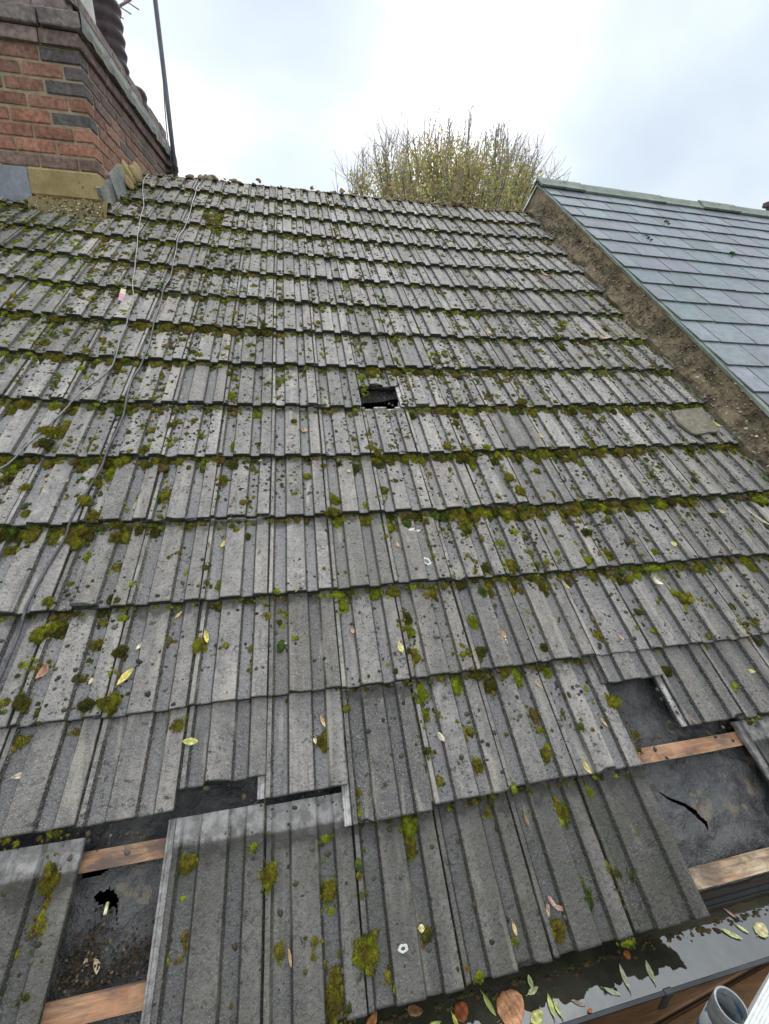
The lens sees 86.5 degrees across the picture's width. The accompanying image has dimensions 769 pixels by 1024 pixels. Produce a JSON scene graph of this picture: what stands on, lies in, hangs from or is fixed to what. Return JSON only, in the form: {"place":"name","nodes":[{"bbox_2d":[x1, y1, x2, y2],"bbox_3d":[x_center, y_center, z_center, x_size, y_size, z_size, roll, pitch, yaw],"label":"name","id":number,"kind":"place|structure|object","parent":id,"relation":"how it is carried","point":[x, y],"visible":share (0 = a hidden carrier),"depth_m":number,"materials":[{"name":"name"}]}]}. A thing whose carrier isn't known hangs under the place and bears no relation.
{"place":"outdoors","nodes":[
{"label":"outdoors","id":0,"kind":"place"},
{"bbox_2d":[104,889,118,906],"bbox_3d":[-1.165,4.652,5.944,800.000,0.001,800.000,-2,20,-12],"label":"ground","id":1,"kind":"structure","parent":0,"point":[112,898],"depth_m":5.13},
{"bbox_2d":[331,97,570,211],"bbox_3d":[2.304,-6.356,15.885,8.781,14.527,7.514,-2,20,-12],"label":"bare topped tree","id":2,"kind":"object","parent":1,"relation":"on","point":[460,182],"visible":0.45,"depth_m":12.55,"materials":[{"name":"green plant"}]},
{"bbox_2d":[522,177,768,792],"bbox_3d":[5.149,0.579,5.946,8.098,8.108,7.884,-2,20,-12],"label":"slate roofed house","id":3,"kind":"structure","parent":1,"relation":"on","point":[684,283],"depth_m":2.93,"materials":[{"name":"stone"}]},
{"bbox_2d":[762,201,768,210],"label":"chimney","id":4,"kind":"object","parent":1,"relation":"on","point":[765,205],"visible":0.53,"depth_m":8.25,"materials":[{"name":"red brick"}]},
{"bbox_2d":[0,173,768,1023],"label":"tiled roof","id":5,"kind":"structure","parent":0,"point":[694,811],"depth_m":1.26,"materials":[{"name":"concrete"}]},
{"bbox_2d":[8,772,21,778],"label":"fallen leaf","id":6,"kind":"object","parent":5,"relation":"on","point":[17,776],"visible":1,"depth_m":0.95,"materials":[{"name":"white plant"}]},
{"bbox_2d":[36,663,48,681],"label":"fallen leaf","id":7,"kind":"object","parent":5,"relation":"on","point":[43,671],"visible":1,"depth_m":1.09,"materials":[{"name":"pink plant"}]},
{"bbox_2d":[0,174,148,468],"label":"cable","id":8,"kind":"object","parent":5,"relation":"attached to","point":[49,424],"visible":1,"depth_m":1.79,"materials":[{"name":"grey plastic"}]},
{"bbox_2d":[0,0,177,220],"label":"brick chimney","id":9,"kind":"object","parent":5,"relation":"on","point":[82,133],"visible":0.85,"depth_m":2.54,"materials":[{"name":"red brick"}]},
{"bbox_2d":[153,0,178,176],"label":"aerial mast","id":10,"kind":"object","parent":9,"relation":"attached to","point":[174,168],"visible":0.81,"depth_m":3.62,"materials":[{"name":"grey metal"}]},
{"bbox_2d":[119,0,138,19],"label":"tv aerial","id":11,"kind":"object","parent":10,"relation":"attached to","point":[123,3],"visible":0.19,"depth_m":3.52,"materials":[{"name":"silver metal"}]},
{"bbox_2d":[0,179,205,680],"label":"cable","id":12,"kind":"object","parent":5,"relation":"attached to","point":[2,672],"visible":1,"depth_m":1.42,"materials":[{"name":"grey plastic"}]},
{"bbox_2d":[103,902,108,914],"bbox_3d":[-0.603,0.860,0.887,0.009,0.009,0.022,-2,20,-12],"label":"wooden peg","id":13,"kind":"object","parent":5,"relation":"on","point":[106,908],"visible":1,"depth_m":0.88,"materials":[{"name":"beige wood"}]},
{"bbox_2d":[58,905,154,993],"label":"leaf litter","id":14,"kind":"object","parent":5,"relation":"on","point":[132,966],"visible":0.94,"depth_m":0.84,"materials":[{"name":"brown plant"}]},
{"bbox_2d":[93,955,99,974],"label":"fallen leaf","id":15,"kind":"object","parent":14,"relation":"on","point":[96,962],"visible":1,"depth_m":0.84,"materials":[{"name":"beige plant"}]},
{"bbox_2d":[118,288,125,300],"bbox_3d":[-1.383,-1.143,2.156,0.031,0.081,0.116,-5,20,-19],"label":"plastic tag","id":16,"kind":"object","parent":5,"relation":"on","point":[122,294],"visible":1,"depth_m":2.16,"materials":[{"name":"pink plastic"}]},
{"bbox_2d":[114,668,132,687],"bbox_3d":[-0.706,0.449,1.106,0.018,0.029,0.054,18,25,39],"label":"fallen leaf","id":17,"kind":"object","parent":5,"relation":"on","point":[125,675],"visible":1,"depth_m":1.11,"materials":[{"name":"yellow plant"}]},
{"bbox_2d":[180,738,197,745],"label":"fallen leaf","id":18,"kind":"object","parent":5,"relation":"on","point":[190,741],"visible":1,"depth_m":1.04,"materials":[{"name":"yellow plant"}]},
{"bbox_2d":[204,628,208,642],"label":"fallen leaf","id":19,"kind":"object","parent":5,"relation":"on","point":[206,637],"visible":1,"depth_m":1.21,"materials":[{"name":"yellow plant"}]},
{"bbox_2d":[288,945,291,965],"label":"fallen leaf","id":20,"kind":"object","parent":5,"relation":"on","point":[289,958],"visible":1,"depth_m":0.84,"materials":[{"name":"beige plant"}]},
{"bbox_2d":[319,713,324,726],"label":"fallen leaf","id":21,"kind":"object","parent":5,"relation":"on","point":[322,720],"visible":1,"depth_m":1.12,"materials":[{"name":"beige plant"}]},
{"bbox_2d":[1,177,749,671],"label":"leaf scraps","id":22,"kind":"object","parent":5,"relation":"on","point":[363,345],"visible":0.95,"depth_m":2.27,"materials":[{"name":"brown plant"}]},
{"bbox_2d":[0,175,768,1023],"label":"moss","id":23,"kind":"object","parent":5,"relation":"on","point":[366,953],"visible":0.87,"depth_m":1.68,"materials":[{"name":"green plant"}]},
{"bbox_2d":[0,176,768,1023],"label":"moss crumbs","id":24,"kind":"object","parent":5,"relation":"on","point":[244,796],"visible":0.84,"depth_m":1.67,"materials":[{"name":"green plant"}]},
{"bbox_2d":[398,641,403,651],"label":"fallen leaf","id":25,"kind":"object","parent":5,"relation":"on","point":[400,647],"visible":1,"depth_m":1.24,"materials":[{"name":"yellow plant"}]},
{"bbox_2d":[398,944,407,953],"bbox_3d":[0.039,0.926,0.867,0.024,0.009,0.014,-2,20,-12],"label":"bird dropping","id":26,"kind":"object","parent":5,"relation":"on","point":[401,946],"visible":1,"depth_m":0.87,"materials":[{"name":"white"}]},
{"bbox_2d":[417,924,424,932],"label":"fallen leaf","id":27,"kind":"object","parent":5,"relation":"on","point":[420,928],"visible":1,"depth_m":0.90,"materials":[{"name":"beige plant"}]},
{"bbox_2d":[424,557,431,565],"bbox_3d":[0.152,0.177,1.461,0.034,0.021,0.029,8,20,18],"label":"bird dropping","id":28,"kind":"object","parent":5,"relation":"on","point":[430,563],"visible":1,"depth_m":1.46,"materials":[{"name":"white"}]},
{"bbox_2d":[436,731,444,740],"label":"fallen leaf","id":29,"kind":"object","parent":5,"relation":"on","point":[440,736],"visible":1,"depth_m":1.12,"materials":[{"name":"white plant"}]},
{"bbox_2d":[511,918,516,935],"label":"fallen leaf","id":30,"kind":"object","parent":5,"relation":"on","point":[514,928],"visible":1,"depth_m":0.91,"materials":[{"name":"beige plant"}]},
{"bbox_2d":[522,810,529,826],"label":"fallen leaf","id":31,"kind":"object","parent":5,"relation":"on","point":[526,820],"visible":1,"depth_m":1.05,"materials":[{"name":"brown plant"}]},
{"bbox_2d":[546,902,549,916],"bbox_3d":[0.374,0.910,0.936,0.011,0.015,0.022,-2,20,-12],"label":"winged seed","id":32,"kind":"object","parent":5,"relation":"on","point":[548,909],"visible":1,"depth_m":0.94,"materials":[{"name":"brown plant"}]},
{"bbox_2d":[546,894,558,910],"bbox_3d":[0.389,0.903,0.948,0.034,0.018,0.009,16,24,35],"label":"winged seed","id":33,"kind":"object","parent":5,"relation":"on","point":[552,902],"visible":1,"depth_m":0.95,"materials":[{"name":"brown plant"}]},
{"bbox_2d":[554,905,562,910],"bbox_3d":[0.404,0.914,0.943,0.024,0.008,0.011,-2,20,-12],"label":"winged seed","id":34,"kind":"object","parent":5,"relation":"on","point":[560,908],"visible":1,"depth_m":0.94,"materials":[{"name":"brown plant"}]},
{"bbox_2d":[580,757,591,773],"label":"fallen leaf","id":35,"kind":"object","parent":5,"relation":"on","point":[586,767],"visible":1,"depth_m":1.12,"materials":[{"name":"yellow plant"}]},
{"bbox_2d":[591,329,609,338],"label":"fallen leaf","id":36,"kind":"object","parent":5,"relation":"on","point":[600,336],"visible":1,"depth_m":2.53,"materials":[{"name":"beige plant"}]},
{"bbox_2d":[653,576,662,583],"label":"fallen leaf","id":37,"kind":"object","parent":5,"relation":"on","point":[657,581],"visible":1,"depth_m":1.51,"materials":[{"name":"yellow plant"}]},
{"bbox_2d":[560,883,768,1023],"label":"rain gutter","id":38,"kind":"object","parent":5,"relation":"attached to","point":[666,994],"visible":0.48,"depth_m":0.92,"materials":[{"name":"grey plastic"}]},
{"bbox_2d":[328,890,768,1023],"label":"gutter water","id":39,"kind":"structure","parent":38,"relation":"in","point":[675,962],"depth_m":0.94,"materials":[{"name":"grey liquid"}]},
{"bbox_2d":[366,1012,376,1023],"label":"fallen leaf","id":40,"kind":"object","parent":39,"relation":"on","point":[372,1019],"visible":0.94,"depth_m":0.85,"materials":[{"name":"brown plant"}]},
{"bbox_2d":[405,1003,422,1016],"bbox_3d":[0.063,1.062,0.872,0.038,0.004,0.020,-2,20,-12],"label":"fallen leaf","id":41,"kind":"object","parent":39,"relation":"on","point":[414,1010],"visible":1,"depth_m":0.87,"materials":[{"name":"brown plant"}]},
{"bbox_2d":[451,1011,457,1023],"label":"fallen leaf","id":42,"kind":"object","parent":39,"relation":"on","point":[455,1021],"visible":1,"depth_m":0.86,"materials":[{"name":"green plant"}]},
{"bbox_2d":[454,1001,467,1022],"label":"fallen leaf","id":43,"kind":"object","parent":39,"relation":"on","point":[460,1010],"visible":1,"depth_m":0.87,"materials":[{"name":"brown plant"}]},
{"bbox_2d":[480,989,495,1015],"bbox_3d":[0.223,1.061,0.884,0.012,0.005,0.048,-13,24,-37],"label":"fallen leaf","id":44,"kind":"object","parent":39,"relation":"on","point":[489,1004],"visible":1,"depth_m":0.88,"materials":[{"name":"green plant"}]},
{"bbox_2d":[496,989,523,1023],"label":"fallen leaf","id":45,"kind":"object","parent":39,"relation":"on","point":[510,1006],"visible":1,"depth_m":0.88,"materials":[{"name":"brown plant"}]},
{"bbox_2d":[527,975,533,991],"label":"fallen leaf","id":46,"kind":"object","parent":39,"relation":"on","point":[530,981],"visible":1,"depth_m":0.91,"materials":[{"name":"green plant"}]},
{"bbox_2d":[526,986,537,995],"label":"fallen leaf","id":47,"kind":"object","parent":39,"relation":"on","point":[531,992],"visible":1,"depth_m":0.90,"materials":[{"name":"green plant"}]},
{"bbox_2d":[529,1009,542,1023],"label":"fallen leaf","id":48,"kind":"object","parent":39,"relation":"on","point":[537,1016],"visible":1,"depth_m":0.87,"materials":[{"name":"plant"}]},
{"bbox_2d":[547,994,555,1021],"bbox_3d":[0.360,1.068,0.882,0.012,0.004,0.041,-2,20,-12],"label":"fallen leaf","id":49,"kind":"object","parent":39,"relation":"on","point":[551,1005],"visible":1,"depth_m":0.88,"materials":[{"name":"green plant"}]},
{"bbox_2d":[553,998,563,1020],"bbox_3d":[0.373,1.070,0.879,0.010,0.004,0.035,-2,20,-12],"label":"fallen leaf","id":50,"kind":"object","parent":39,"relation":"on","point":[557,1007],"visible":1,"depth_m":0.88,"materials":[{"name":"green plant"}]},
{"bbox_2d":[377,905,768,1023],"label":"gutter sludge","id":51,"kind":"object","parent":39,"relation":"on","point":[701,930],"visible":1,"depth_m":0.94,"materials":[{"name":"brown soil"}]},
{"bbox_2d":[571,1000,585,1005],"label":"fallen leaf","id":52,"kind":"object","parent":39,"relation":"on","point":[579,1003],"visible":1,"depth_m":0.89,"materials":[{"name":"plant"}]},
{"bbox_2d":[600,986,620,995],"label":"fallen leaf","id":53,"kind":"object","parent":39,"relation":"on","point":[612,991],"visible":1,"depth_m":0.91,"materials":[{"name":"green plant"}]},
{"bbox_2d":[619,964,631,993],"bbox_3d":[0.547,1.060,0.927,0.012,0.005,0.049,-2,20,-12],"label":"fallen leaf","id":54,"kind":"object","parent":39,"relation":"on","point":[624,976],"visible":1,"depth_m":0.93,"materials":[{"name":"green plant"}]},
{"bbox_2d":[623,950,630,958],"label":"fallen leaf","id":55,"kind":"object","parent":39,"relation":"on","point":[626,953],"visible":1,"depth_m":0.97,"materials":[{"name":"brown plant"}]},
{"bbox_2d":[645,961,655,985],"bbox_3d":[0.612,1.059,0.939,0.015,0.004,0.042,-2,20,-12],"label":"fallen leaf","id":56,"kind":"object","parent":39,"relation":"on","point":[650,971],"visible":1,"depth_m":0.94,"materials":[{"name":"green plant"}]},
{"bbox_2d":[716,926,741,938],"bbox_3d":[0.853,1.041,1.010,0.052,0.005,0.013,8,20,17],"label":"fallen leaf","id":57,"kind":"object","parent":39,"relation":"on","point":[732,934],"visible":1,"depth_m":1.01,"materials":[{"name":"plant"}]},
{"bbox_2d":[734,923,748,932],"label":"fallen leaf","id":58,"kind":"object","parent":39,"relation":"on","point":[742,929],"visible":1,"depth_m":1.02,"materials":[{"name":"green plant"}]},
{"bbox_2d":[753,922,767,937],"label":"fallen leaf","id":59,"kind":"object","parent":39,"relation":"on","point":[760,929],"visible":1,"depth_m":1.02,"materials":[{"name":"yellow plant"}]},
{"bbox_2d":[583,963,766,1023],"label":"scaffold board","id":60,"kind":"object","parent":5,"relation":"attached to","point":[651,1013],"depth_m":1.12,"materials":[{"name":"brown wood"}]},
{"bbox_2d":[670,407,719,435],"bbox_3d":[1.603,-0.470,2.111,0.216,0.126,0.166,-2,20,-12],"label":"tile fragment","id":61,"kind":"object","parent":5,"relation":"on","point":[695,421],"visible":1,"depth_m":2.10,"materials":[{"name":"grey concrete"}]},
{"bbox_2d":[740,505,768,523],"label":"fallen leaf","id":62,"kind":"object","parent":5,"relation":"on","point":[756,516],"visible":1,"depth_m":1.79,"materials":[{"name":"beige plant"}]},
{"bbox_2d":[116,0,768,209],"label":"sky","id":63,"kind":"structure","parent":0,"point":[666,98],"materials":[{"name":"white"}]},
{"bbox_2d":[663,964,768,1023],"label":"scaffold board","id":64,"kind":"object","parent":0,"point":[745,989],"depth_m":1.16,"materials":[{"name":"brown wood"}]},
{"bbox_2d":[696,985,748,1023],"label":"scaffold tube","id":65,"kind":"object","parent":64,"relation":"attached to","point":[725,1005],"visible":0.99,"depth_m":0.70,"materials":[{"name":"grey metal"}]},
{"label":"scaffold board","id":66,"kind":"object","parent":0,"visible":0},
{"bbox_2d":[744,973,768,1023],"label":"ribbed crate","id":67,"kind":"object","parent":66,"relation":"on","point":[758,1009],"depth_m":0.68,"materials":[{"name":"white plastic"}]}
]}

